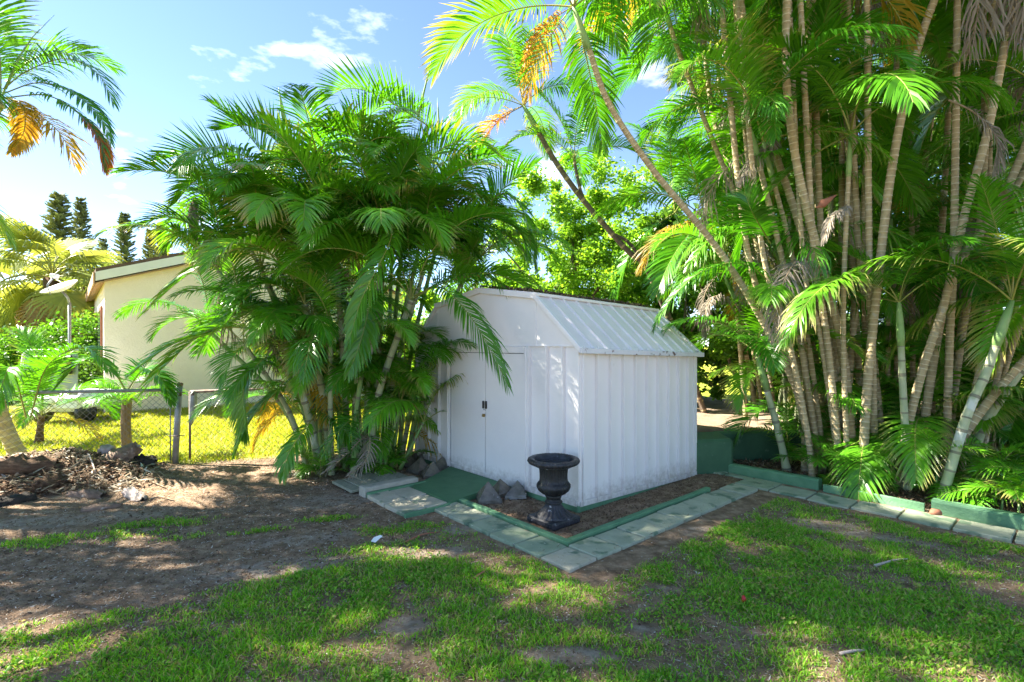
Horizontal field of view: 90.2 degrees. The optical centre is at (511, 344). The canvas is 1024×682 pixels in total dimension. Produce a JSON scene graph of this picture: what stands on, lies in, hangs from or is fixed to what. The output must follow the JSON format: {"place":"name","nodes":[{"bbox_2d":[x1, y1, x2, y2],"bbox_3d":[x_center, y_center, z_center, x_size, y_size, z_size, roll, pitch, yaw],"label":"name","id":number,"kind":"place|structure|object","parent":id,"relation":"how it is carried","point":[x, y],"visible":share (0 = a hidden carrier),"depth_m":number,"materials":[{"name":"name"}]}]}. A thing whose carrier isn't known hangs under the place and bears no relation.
{"place":"outdoors","nodes":[
{"label":"outdoors","id":0,"kind":"place"},
{"bbox_2d":[0,401,414,464],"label":"lawn grass","id":1,"kind":"structure","parent":0,"point":[184,427],"depth_m":8.56,"materials":[{"name":"plant"}]},
{"bbox_2d":[0,348,1023,681],"bbox_3d":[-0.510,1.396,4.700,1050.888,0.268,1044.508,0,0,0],"label":"ground","id":2,"kind":"structure","parent":0,"point":[594,574],"depth_m":3.48,"materials":[{"name":"soil"}]},
{"bbox_2d":[0,87,21,253],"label":"areca palm clump","id":3,"kind":"object","parent":2,"relation":"on","point":[5,228],"visible":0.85,"depth_m":6.01,"materials":[{"name":"green plant"}]},
{"bbox_2d":[0,491,37,506],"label":"rock","id":4,"kind":"object","parent":2,"relation":"on","point":[17,499],"visible":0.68,"depth_m":4.85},
{"bbox_2d":[0,453,61,478],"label":"rock","id":5,"kind":"object","parent":2,"relation":"on","point":[23,463],"visible":0.79,"depth_m":5.38,"materials":[{"name":"stone"}]},
{"bbox_2d":[0,258,77,367],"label":"fan palm","id":6,"kind":"object","parent":2,"relation":"on","point":[37,271],"visible":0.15,"depth_m":17.54,"materials":[{"name":"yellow plant"}]},
{"bbox_2d":[0,306,97,403],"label":"clipped hedge","id":7,"kind":"object","parent":2,"relation":"on","point":[52,329],"visible":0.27,"depth_m":13.16,"materials":[{"name":"green plant"}]},
{"bbox_2d":[31,473,69,493],"bbox_3d":[-4.721,1.429,5.220,0.249,0.217,0.300,0,-6,-5],"label":"rock","id":8,"kind":"object","parent":2,"relation":"on","point":[44,481],"visible":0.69,"depth_m":5.13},
{"bbox_2d":[1,343,103,409],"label":"round bush","id":9,"kind":"object","parent":2,"relation":"on","point":[87,370],"visible":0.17,"depth_m":11.44,"materials":[{"name":"green plant"}]},
{"bbox_2d":[18,190,87,345],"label":"norfolk pine","id":10,"kind":"object","parent":2,"relation":"on","point":[59,211],"visible":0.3,"depth_m":41.63,"materials":[{"name":"plant"}]},
{"bbox_2d":[40,274,77,348],"bbox_3d":[-10.108,0.015,11.382,0.721,3.170,0.590,0,0,0],"label":"satellite dish","id":11,"kind":"object","parent":2,"relation":"on","point":[61,287],"visible":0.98,"depth_m":11.47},
{"bbox_2d":[0,0,128,455],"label":"palm tree","id":12,"kind":"object","parent":2,"relation":"on","point":[24,129],"visible":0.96,"depth_m":5.99,"materials":[{"name":"green plant"}]},
{"bbox_2d":[0,212,129,345],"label":"fan palm","id":13,"kind":"object","parent":2,"relation":"on","point":[22,301],"visible":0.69,"depth_m":15.44,"materials":[{"name":"green plant"}]},
{"bbox_2d":[19,349,121,421],"bbox_3d":[-8.728,0.789,10.220,1.082,1.422,1.360,0,0,0],"label":"garden cart","id":14,"kind":"object","parent":2,"relation":"on","point":[73,377],"visible":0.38,"depth_m":9.71,"materials":[{"name":"metal"}]},
{"bbox_2d":[22,250,119,338],"bbox_3d":[-15.759,-0.964,18.937,4.190,5.141,3.815,0,0,0],"label":"fan palm","id":15,"kind":"object","parent":2,"relation":"on","point":[71,260],"visible":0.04,"depth_m":18.36,"materials":[{"name":"green plant"}]},
{"bbox_2d":[0,323,143,443],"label":"young palm","id":16,"kind":"object","parent":2,"relation":"on","point":[36,381],"visible":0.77,"depth_m":7.02,"materials":[{"name":"plant"}]},
{"bbox_2d":[70,196,96,343],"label":"norfolk pine","id":17,"kind":"object","parent":2,"relation":"on","point":[82,218],"visible":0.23,"depth_m":45.79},
{"bbox_2d":[65,488,108,498],"bbox_3d":[-4.221,1.475,5.071,0.400,0.100,0.169,0,0,10],"label":"rock","id":18,"kind":"object","parent":2,"relation":"on","point":[90,493],"visible":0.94,"depth_m":5.03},
{"bbox_2d":[0,388,175,461],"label":"chain link fence","id":19,"kind":"object","parent":2,"relation":"on","point":[103,391],"visible":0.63,"depth_m":6.27,"materials":[{"name":"metal"}]},
{"bbox_2d":[0,444,185,496],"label":"debris scraps","id":20,"kind":"object","parent":2,"relation":"on","point":[151,471],"visible":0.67,"depth_m":5.53,"materials":[{"name":"wood"}]},
{"bbox_2d":[80,502,122,511],"bbox_3d":[-3.797,1.505,4.731,0.300,0.077,0.136,0,0,-25],"label":"rock","id":21,"kind":"object","parent":2,"relation":"on","point":[99,506],"visible":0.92,"depth_m":4.70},
{"bbox_2d":[95,238,113,267],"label":"norfolk pine","id":22,"kind":"object","parent":2,"relation":"on","point":[104,241],"visible":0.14,"depth_m":47.86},
{"bbox_2d":[97,444,115,456],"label":"rock","id":23,"kind":"object","parent":2,"relation":"on","point":[106,448],"visible":0.3,"depth_m":5.96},
{"bbox_2d":[96,441,142,465],"bbox_3d":[-4.561,1.278,5.914,0.316,0.173,0.420,0,23,30],"label":"rock","id":24,"kind":"object","parent":2,"relation":"on","point":[126,453],"visible":0.7,"depth_m":5.91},
{"bbox_2d":[52,352,188,446],"bbox_3d":[-4.991,0.844,6.697,1.402,1.513,1.677,0,0,-22],"label":"palm tree","id":25,"kind":"object","parent":2,"relation":"on","point":[168,389],"visible":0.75,"depth_m":6.48,"materials":[{"name":"plant"}]},
{"bbox_2d":[110,211,140,263],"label":"norfolk pine","id":26,"kind":"object","parent":2,"relation":"on","point":[124,243],"visible":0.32,"depth_m":43.73,"materials":[{"name":"plant"}]},
{"bbox_2d":[121,487,148,501],"bbox_3d":[-3.746,1.485,5.067,0.400,0.095,0.164,7,4,35],"label":"rock","id":27,"kind":"object","parent":2,"relation":"on","point":[134,494],"visible":0.92,"depth_m":5.03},
{"bbox_2d":[128,453,157,467],"bbox_3d":[-4.373,1.392,6.021,0.280,0.214,0.262,12,-4,-20],"label":"rock","id":28,"kind":"object","parent":2,"relation":"on","point":[150,459],"visible":0.57,"depth_m":5.99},
{"bbox_2d":[139,227,155,259],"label":"norfolk pine","id":29,"kind":"object","parent":2,"relation":"on","point":[147,240],"visible":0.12,"depth_m":49.69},
{"bbox_2d":[146,224,172,257],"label":"norfolk pine","id":30,"kind":"object","parent":2,"relation":"on","point":[156,249],"visible":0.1,"depth_m":45.64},
{"bbox_2d":[168,382,184,463],"bbox_3d":[-4.250,1.036,6.476,0.204,1.132,0.089,0,0,0],"label":"fence post","id":31,"kind":"object","parent":2,"relation":"on","point":[176,435],"visible":0.69,"depth_m":6.45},
{"bbox_2d":[86,238,417,411],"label":"yellow house","id":32,"kind":"structure","parent":2,"relation":"on","point":[111,289],"depth_m":11.84,"materials":[{"name":"paint"}]},
{"bbox_2d":[189,387,364,458],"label":"chain link gate","id":33,"kind":"structure","parent":2,"relation":"on","point":[193,397],"depth_m":6.63,"materials":[{"name":"metal"}]},
{"bbox_2d":[279,450,350,474],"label":"palm seedling","id":34,"kind":"object","parent":2,"relation":"on","point":[302,453],"visible":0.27,"depth_m":5.81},
{"bbox_2d":[294,452,348,476],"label":"palm seedling","id":35,"kind":"object","parent":2,"relation":"on","point":[317,458],"visible":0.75,"depth_m":5.72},
{"bbox_2d":[293,451,350,478],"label":"palm seedling","id":36,"kind":"object","parent":2,"relation":"on","point":[300,476],"visible":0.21,"depth_m":5.81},
{"bbox_2d":[299,435,354,472],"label":"palm seedling","id":37,"kind":"object","parent":2,"relation":"on","point":[309,468],"visible":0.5,"depth_m":5.94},
{"bbox_2d":[90,53,577,484],"bbox_3d":[-2.037,-0.821,6.468,5.693,5.420,4.158,0,0,0],"label":"areca palm clump","id":38,"kind":"object","parent":2,"relation":"on","point":[342,216],"visible":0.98,"depth_m":5.73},
{"bbox_2d":[300,445,374,475],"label":"palm seedling","id":39,"kind":"object","parent":2,"relation":"on","point":[349,461],"visible":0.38,"depth_m":5.79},
{"bbox_2d":[334,437,395,475],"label":"palm seedling","id":40,"kind":"object","parent":2,"relation":"on","point":[386,469],"visible":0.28,"depth_m":5.82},
{"bbox_2d":[332,469,407,492],"bbox_3d":[-1.534,1.471,5.580,0.722,0.044,0.575,0,0,-41],"label":"concrete slab","id":41,"kind":"object","parent":2,"relation":"on","point":[351,485],"visible":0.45,"depth_m":5.52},
{"bbox_2d":[359,476,425,497],"bbox_3d":[-1.228,1.472,5.290,0.680,0.115,0.185,0,0,-41],"label":"concrete block","id":42,"kind":"object","parent":2,"relation":"on","point":[387,485],"depth_m":5.21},
{"bbox_2d":[365,288,440,370],"bbox_3d":[-1.949,0.214,10.619,2.832,2.777,2.628,0,0,0],"label":"broadleaf bush","id":43,"kind":"object","parent":2,"relation":"on","point":[423,318],"visible":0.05,"depth_m":10.18,"materials":[{"name":"green plant"}]},
{"bbox_2d":[376,442,436,470],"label":"palm seedling","id":44,"kind":"object","parent":2,"relation":"on","point":[392,459],"visible":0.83,"depth_m":6.10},
{"bbox_2d":[367,487,446,516],"bbox_3d":[-1.013,1.497,4.890,0.462,0.062,0.729,0,0,-41],"label":"paver pad","id":45,"kind":"object","parent":2,"relation":"on","point":[402,501],"visible":0.9,"depth_m":4.83,"materials":[{"name":"concrete"}]},
{"bbox_2d":[406,457,427,474],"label":"rock","id":46,"kind":"object","parent":2,"relation":"on","point":[418,466],"visible":0.78,"depth_m":6.02,"materials":[{"name":"stone"}]},
{"bbox_2d":[404,502,450,517],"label":"garden kerb","id":47,"kind":"structure","parent":2,"relation":"on","point":[419,512],"depth_m":4.55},
{"bbox_2d":[420,461,439,478],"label":"rock","id":48,"kind":"object","parent":2,"relation":"on","point":[430,470],"visible":0.72,"depth_m":5.82,"materials":[{"name":"stone"}]},
{"bbox_2d":[435,456,448,470],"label":"rock","id":49,"kind":"object","parent":2,"relation":"on","point":[441,463],"visible":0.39,"depth_m":6.13,"materials":[{"name":"stone"}]},
{"bbox_2d":[412,466,497,502],"bbox_3d":[-0.660,1.497,5.420,0.755,0.106,1.080,0,0,-41],"label":"ramp","id":50,"kind":"object","parent":2,"relation":"on","point":[450,484],"depth_m":5.30,"materials":[{"name":"green paint"}]},
{"bbox_2d":[395,238,523,350],"bbox_3d":[-0.890,-0.582,12.336,3.602,4.552,4.076,0,0,27],"label":"broadleaf bush","id":51,"kind":"object","parent":2,"relation":"on","point":[504,262],"depth_m":11.84,"materials":[{"name":"green plant"}]},
{"bbox_2d":[476,481,502,504],"bbox_3d":[-0.230,1.420,4.966,0.235,0.190,0.235,-1,0,-12],"label":"rock","id":52,"kind":"object","parent":2,"relation":"on","point":[487,493],"visible":0.89,"depth_m":4.89,"materials":[{"name":"stone"}]},
{"bbox_2d":[493,479,510,497],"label":"rock","id":53,"kind":"object","parent":2,"relation":"on","point":[502,488],"visible":0.5,"depth_m":5.12,"materials":[{"name":"stone"}]},
{"bbox_2d":[0,495,1023,681],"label":"yard grass","id":54,"kind":"structure","parent":2,"relation":"on","point":[257,586],"depth_m":2.79,"materials":[{"name":"plant"}]},
{"bbox_2d":[839,649,864,655],"bbox_3d":[1.666,1.497,2.491,0.149,0.025,0.020,0,0,-8],"label":"fallen stick","id":55,"kind":"object","parent":54,"relation":"on","point":[841,653],"visible":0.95,"depth_m":2.48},
{"bbox_2d":[0,506,1023,681],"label":"creeping weeds","id":56,"kind":"object","parent":2,"relation":"on","point":[798,588],"visible":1,"depth_m":2.95,"materials":[{"name":"green plant"}]},
{"bbox_2d":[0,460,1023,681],"bbox_3d":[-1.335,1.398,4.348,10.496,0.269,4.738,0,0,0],"label":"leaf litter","id":57,"kind":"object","parent":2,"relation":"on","point":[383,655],"visible":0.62,"depth_m":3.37,"materials":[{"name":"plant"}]},
{"bbox_2d":[0,497,1023,681],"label":"dry thatch","id":58,"kind":"object","parent":2,"relation":"on","point":[780,673],"visible":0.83,"depth_m":2.77,"materials":[{"name":"plant"}]},
{"bbox_2d":[459,498,572,546],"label":"garden kerb","id":59,"kind":"structure","parent":2,"relation":"on","point":[566,542],"depth_m":4.23,"materials":[{"name":"concrete"}]},
{"bbox_2d":[505,480,527,499],"bbox_3d":[0.044,1.433,5.088,0.215,0.165,0.215,-5,-6,8],"label":"rock","id":60,"kind":"object","parent":2,"relation":"on","point":[517,490],"visible":0.89,"depth_m":5.00,"materials":[{"name":"stone"}]},
{"bbox_2d":[527,453,579,530],"bbox_3d":[0.355,1.238,4.360,0.452,0.548,0.452,0,0,-41],"label":"garden urn","id":61,"kind":"object","parent":2,"relation":"on","point":[553,485],"visible":1,"depth_m":4.27,"materials":[{"name":"stone"}]},
{"bbox_2d":[415,287,703,512],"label":"storage shed","id":62,"kind":"structure","parent":2,"relation":"on","point":[605,393],"depth_m":5.26,"materials":[{"name":"white paint"}]},
{"bbox_2d":[451,352,485,471],"bbox_3d":[-0.516,0.747,5.857,0.029,1.315,0.656,0,0,-41],"label":"sliding door","id":63,"kind":"structure","parent":62,"relation":"in","point":[468,426],"depth_m":5.83,"materials":[{"name":"white paint"}]},
{"bbox_2d":[485,353,523,483],"bbox_3d":[-0.085,0.747,5.367,0.029,1.315,0.635,0,0,-41],"label":"sliding door","id":64,"kind":"structure","parent":62,"relation":"in","point":[504,412],"depth_m":5.34,"materials":[{"name":"white paint"}]},
{"bbox_2d":[480,285,648,306],"bbox_3d":[0.684,-0.577,6.074,2.129,0.230,0.914,0,0,-42],"label":"ridge cap","id":65,"kind":"object","parent":62,"relation":"on","point":[526,289],"visible":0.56,"depth_m":5.64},
{"bbox_2d":[486,147,659,308],"bbox_3d":[1.264,-1.391,10.427,3.825,5.586,3.642,0,0,0],"label":"broadleaf tree","id":66,"kind":"object","parent":2,"relation":"on","point":[567,277],"visible":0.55,"depth_m":9.87,"materials":[{"name":"green plant"}]},
{"bbox_2d":[443,3,707,413],"bbox_3d":[0.904,-1.828,8.454,4.271,6.828,3.066,0,0,-39],"label":"areca palm clump","id":67,"kind":"object","parent":2,"relation":"on","point":[539,129],"visible":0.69,"depth_m":8.04,"materials":[{"name":"green plant"}]},
{"bbox_2d":[434,483,757,572],"bbox_3d":[0.899,1.512,4.973,2.875,0.070,1.716,0,0,-41],"label":"paver edging","id":68,"kind":"object","parent":2,"relation":"on","point":[603,545],"visible":0.84,"depth_m":4.10,"materials":[{"name":"concrete"}]},
{"bbox_2d":[475,472,753,537],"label":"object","id":69,"kind":"object","parent":2,"relation":"on","point":[522,514],"visible":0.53,"depth_m":4.84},
{"bbox_2d":[558,160,704,305],"bbox_3d":[3.455,-1.789,14.457,4.722,6.782,3.992,0,0,23],"label":"broadleaf tree","id":70,"kind":"object","parent":2,"relation":"on","point":[629,213],"visible":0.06,"depth_m":13.44,"materials":[{"name":"green plant"}]},
{"bbox_2d":[567,487,709,542],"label":"garden kerb","id":71,"kind":"structure","parent":2,"relation":"on","point":[608,526],"depth_m":4.38,"materials":[{"name":"concrete"}]},
{"bbox_2d":[420,0,866,472],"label":"areca palm clump","id":72,"kind":"object","parent":2,"relation":"on","point":[611,12],"visible":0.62,"depth_m":5.98,"materials":[{"name":"green plant"}]},
{"bbox_2d":[697,430,800,473],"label":"retaining wall","id":73,"kind":"structure","parent":2,"relation":"on","point":[717,451],"depth_m":6.54,"materials":[{"name":"concrete"}]},
{"bbox_2d":[628,145,877,401],"bbox_3d":[6.495,-2.102,13.595,6.984,7.408,5.954,0,0,0],"label":"broadleaf tree","id":74,"kind":"object","parent":2,"relation":"on","point":[656,218],"visible":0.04,"depth_m":13.77,"materials":[{"name":"green plant"}]},
{"bbox_2d":[674,266,861,405],"bbox_3d":[5.229,-0.072,10.498,4.040,3.816,4.133,0,0,0],"label":"broadleaf bush","id":75,"kind":"object","parent":2,"relation":"on","point":[706,360],"visible":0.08,"depth_m":9.95,"materials":[{"name":"green plant"}]},
{"bbox_2d":[728,463,821,489],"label":"bed kerb","id":76,"kind":"structure","parent":2,"relation":"on","point":[802,481],"depth_m":5.60,"materials":[{"name":"concrete"}]},
{"bbox_2d":[740,398,830,458],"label":"palm seedling","id":77,"kind":"object","parent":2,"relation":"on","point":[784,424],"visible":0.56,"depth_m":6.36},
{"bbox_2d":[766,434,827,463],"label":"palm seedling","id":78,"kind":"object","parent":2,"relation":"on","point":[787,445],"visible":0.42,"depth_m":6.30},
{"bbox_2d":[584,0,1023,481],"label":"areca palm clump","id":79,"kind":"object","parent":2,"relation":"on","point":[753,211],"visible":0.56,"depth_m":5.43,"materials":[{"name":"green plant"}]},
{"bbox_2d":[772,441,843,468],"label":"palm seedling","id":80,"kind":"object","parent":2,"relation":"on","point":[813,459],"visible":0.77,"depth_m":5.62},
{"bbox_2d":[602,0,1023,433],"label":"palm thicket","id":81,"kind":"object","parent":2,"relation":"on","point":[654,143],"visible":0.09,"depth_m":8.80,"materials":[{"name":"green plant"}]},
{"bbox_2d":[775,425,858,473],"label":"palm seedling","id":82,"kind":"object","parent":2,"relation":"on","point":[821,444],"visible":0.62,"depth_m":5.76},
{"bbox_2d":[697,396,939,459],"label":"raised terrace","id":83,"kind":"structure","parent":2,"relation":"on","point":[717,415],"depth_m":7.97,"materials":[{"name":"concrete"}]},
{"bbox_2d":[549,234,694,329],"bbox_3d":[2.383,-0.566,11.479,3.220,3.937,3.386,0,0,-27],"label":"broadleaf bush","id":84,"kind":"object","parent":83,"relation":"on","point":[641,287],"visible":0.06,"depth_m":10.70,"materials":[{"name":"green plant"}]},
{"bbox_2d":[646,259,748,400],"bbox_3d":[3.213,-0.251,10.053,2.645,3.107,2.831,0,0,0],"label":"broadleaf bush","id":85,"kind":"object","parent":83,"relation":"on","point":[722,346],"visible":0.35,"depth_m":9.27,"materials":[{"name":"green plant"}]},
{"bbox_2d":[786,409,855,447],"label":"palm seedling","id":86,"kind":"object","parent":2,"relation":"on","point":[825,418],"visible":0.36,"depth_m":6.09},
{"bbox_2d":[629,0,1023,486],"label":"areca palm clump","id":87,"kind":"object","parent":2,"relation":"on","point":[764,98],"visible":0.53,"depth_m":5.56,"materials":[{"name":"green plant"}]},
{"bbox_2d":[636,1,1023,416],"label":"palm thicket","id":88,"kind":"object","parent":2,"relation":"on","point":[778,23],"visible":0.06,"depth_m":7.78,"materials":[{"name":"green plant"}]},
{"bbox_2d":[791,447,900,488],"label":"palm seedling","id":89,"kind":"object","parent":2,"relation":"on","point":[816,457],"visible":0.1,"depth_m":5.78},
{"bbox_2d":[820,430,892,478],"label":"palm seedling","id":90,"kind":"object","parent":2,"relation":"on","point":[835,454],"visible":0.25,"depth_m":5.31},
{"bbox_2d":[696,101,1023,502],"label":"palm undergrowth","id":91,"kind":"object","parent":2,"relation":"on","point":[1011,410],"visible":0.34,"depth_m":5.85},
{"bbox_2d":[713,472,1023,544],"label":"paver walk","id":92,"kind":"structure","parent":2,"relation":"on","point":[998,533],"depth_m":4.56,"materials":[{"name":"concrete"}]},
{"bbox_2d":[823,484,924,511],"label":"bed kerb","id":93,"kind":"structure","parent":2,"relation":"on","point":[897,502],"depth_m":4.83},
{"bbox_2d":[733,458,1023,513],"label":"bed mulch","id":94,"kind":"object","parent":2,"relation":"on","point":[886,493],"visible":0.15,"depth_m":5.15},
{"bbox_2d":[813,455,899,492],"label":"palm seedling","id":95,"kind":"object","parent":94,"relation":"on","point":[879,481],"visible":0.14,"depth_m":5.33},
{"bbox_2d":[848,440,926,489],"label":"palm seedling","id":96,"kind":"object","parent":94,"relation":"on","point":[891,476],"visible":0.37,"depth_m":4.97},
{"bbox_2d":[964,456,1023,482],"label":"palm seedling","id":97,"kind":"object","parent":94,"relation":"on","point":[976,469],"visible":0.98,"depth_m":4.60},
{"bbox_2d":[742,0,1023,494],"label":"areca palm clump","id":98,"kind":"object","parent":2,"relation":"on","point":[971,16],"visible":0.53,"depth_m":5.20,"materials":[{"name":"green plant"}]},
{"bbox_2d":[827,0,1023,499],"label":"areca palm clump","id":99,"kind":"object","parent":2,"relation":"on","point":[970,418],"visible":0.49,"depth_m":5.03,"materials":[{"name":"green plant"}]},
{"bbox_2d":[873,428,994,492],"bbox_3d":[4.103,1.151,4.944,0.658,0.759,0.966,0,0,-29],"label":"palm seedling","id":100,"kind":"object","parent":2,"relation":"on","point":[964,445],"visible":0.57,"depth_m":4.84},
{"bbox_2d":[848,257,1023,401],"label":"broadleaf bush","id":101,"kind":"object","parent":2,"relation":"on","point":[907,365],"visible":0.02,"depth_m":10.18,"materials":[{"name":"green plant"}]},
{"bbox_2d":[879,106,1022,298],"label":"broadleaf tree","id":102,"kind":"object","parent":2,"relation":"on","point":[939,132],"depth_m":12.19,"materials":[{"name":"green plant"}]},
{"bbox_2d":[914,455,996,490],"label":"palm seedling","id":103,"kind":"object","parent":2,"relation":"on","point":[958,466],"visible":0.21,"depth_m":5.17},
{"bbox_2d":[908,475,1023,508],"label":"palm seedling","id":104,"kind":"object","parent":2,"relation":"on","point":[983,497],"visible":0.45,"depth_m":4.54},
{"bbox_2d":[925,457,1023,509],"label":"palm seedling","id":105,"kind":"object","parent":2,"relation":"on","point":[1012,492],"visible":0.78,"depth_m":4.58,"materials":[{"name":"plant"}]},
{"bbox_2d":[950,439,1000,492],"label":"palm seedling","id":106,"kind":"object","parent":2,"relation":"on","point":[976,456],"visible":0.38,"depth_m":4.95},
{"bbox_2d":[931,498,1023,530],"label":"bed kerb","id":107,"kind":"structure","parent":2,"relation":"on","point":[990,516],"depth_m":4.35,"materials":[{"name":"concrete"}]},
{"bbox_2d":[932,441,1023,504],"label":"palm seedling","id":108,"kind":"object","parent":2,"relation":"on","point":[1014,447],"visible":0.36,"depth_m":4.76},
{"bbox_2d":[957,467,1017,499],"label":"palm seedling","id":109,"kind":"object","parent":2,"relation":"on","point":[969,476],"visible":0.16,"depth_m":4.88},
{"bbox_2d":[955,455,1023,501],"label":"palm seedling","id":110,"kind":"object","parent":2,"relation":"on","point":[957,473],"visible":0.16,"depth_m":4.88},
{"bbox_2d":[958,461,1023,512],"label":"palm seedling","id":111,"kind":"object","parent":2,"relation":"on","point":[1012,479],"visible":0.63,"depth_m":4.47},
{"bbox_2d":[993,446,1023,459],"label":"palm seedling","id":112,"kind":"object","parent":2,"relation":"on","point":[1018,451],"visible":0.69,"depth_m":4.69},
{"bbox_2d":[0,0,1023,345],"label":"sky","id":113,"kind":"structure","parent":0,"point":[175,53],"materials":[{"name":"blue"}]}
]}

